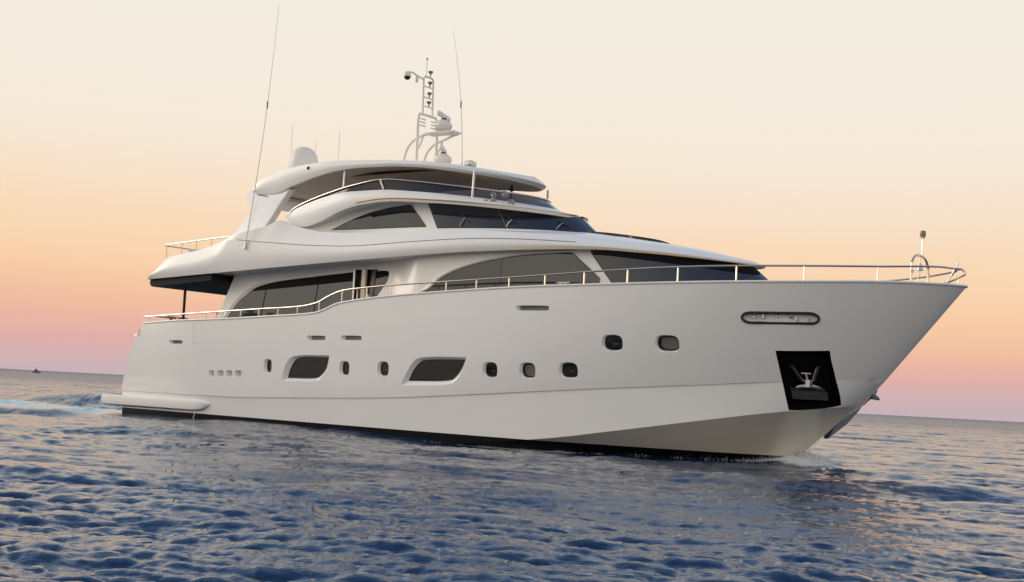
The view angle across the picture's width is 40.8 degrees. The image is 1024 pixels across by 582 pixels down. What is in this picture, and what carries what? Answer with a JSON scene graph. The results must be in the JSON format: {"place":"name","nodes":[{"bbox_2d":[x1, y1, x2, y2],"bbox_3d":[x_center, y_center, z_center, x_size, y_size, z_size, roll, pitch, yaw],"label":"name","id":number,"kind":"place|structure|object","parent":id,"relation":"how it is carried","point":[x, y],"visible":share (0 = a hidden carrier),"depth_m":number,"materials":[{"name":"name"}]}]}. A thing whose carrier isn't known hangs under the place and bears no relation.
{"place":"outdoors","nodes":[
{"label":"outdoors","id":0,"kind":"place"},
{"bbox_2d":[0,368,1023,581],"bbox_3d":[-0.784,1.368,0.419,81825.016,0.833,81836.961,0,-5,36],"label":"water","id":1,"kind":"structure","parent":0,"point":[93,488],"depth_m":18.39,"materials":[{"name":"blue liquid"}]},
{"bbox_2d":[101,8,967,459],"bbox_3d":[-0.362,-1.562,43.334,29.422,15.300,6.964,0,-5,36],"label":"motor yacht","id":2,"kind":"object","parent":1,"relation":"on","point":[441,298],"visible":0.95,"depth_m":39.51,"materials":[{"name":"white"}]},
{"bbox_2d":[158,316,187,319],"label":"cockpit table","id":3,"kind":"object","parent":2,"relation":"attached to","point":[171,317],"visible":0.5,"depth_m":48.12,"materials":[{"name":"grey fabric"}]},
{"bbox_2d":[239,310,261,316],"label":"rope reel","id":4,"kind":"object","parent":2,"relation":"attached to","point":[250,313],"visible":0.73,"depth_m":45.07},
{"bbox_2d":[288,357,328,378],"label":"hull window","id":5,"kind":"structure","parent":2,"relation":"in","point":[304,367],"depth_m":43.10,"materials":[{"name":"grey glass"}]},
{"bbox_2d":[409,359,464,380],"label":"hull window","id":6,"kind":"structure","parent":2,"relation":"in","point":[437,369],"depth_m":40.11,"materials":[{"name":"grey glass"}]},
{"bbox_2d":[789,364,822,389],"bbox_3d":[7.596,2.231,35.563,0.903,0.633,0.218,3,-4,2],"label":"bow anchor","id":7,"kind":"object","parent":2,"relation":"on","point":[807,384],"visible":1,"depth_m":35.52,"materials":[{"name":"silver metal"}]},
{"bbox_2d":[869,389,879,399],"bbox_3d":[9.587,2.598,36.678,0.218,0.633,0.903,5,-5,-20],"label":"bow anchor","id":8,"kind":"object","parent":2,"relation":"attached to","point":[874,396],"visible":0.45,"depth_m":36.41,"materials":[{"name":"silver metal"}]},
{"bbox_2d":[450,443,861,466],"bbox_3d":[3.193,4.288,38.071,12.776,0.681,1.450,2,-5,18],"label":"bow spray","id":9,"kind":"object","parent":1,"relation":"on","point":[811,456],"visible":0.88,"depth_m":36.65,"materials":[{"name":"white liquid"}]},
{"bbox_2d":[0,0,1023,421],"label":"sky","id":10,"kind":"structure","parent":0,"point":[763,132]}
]}

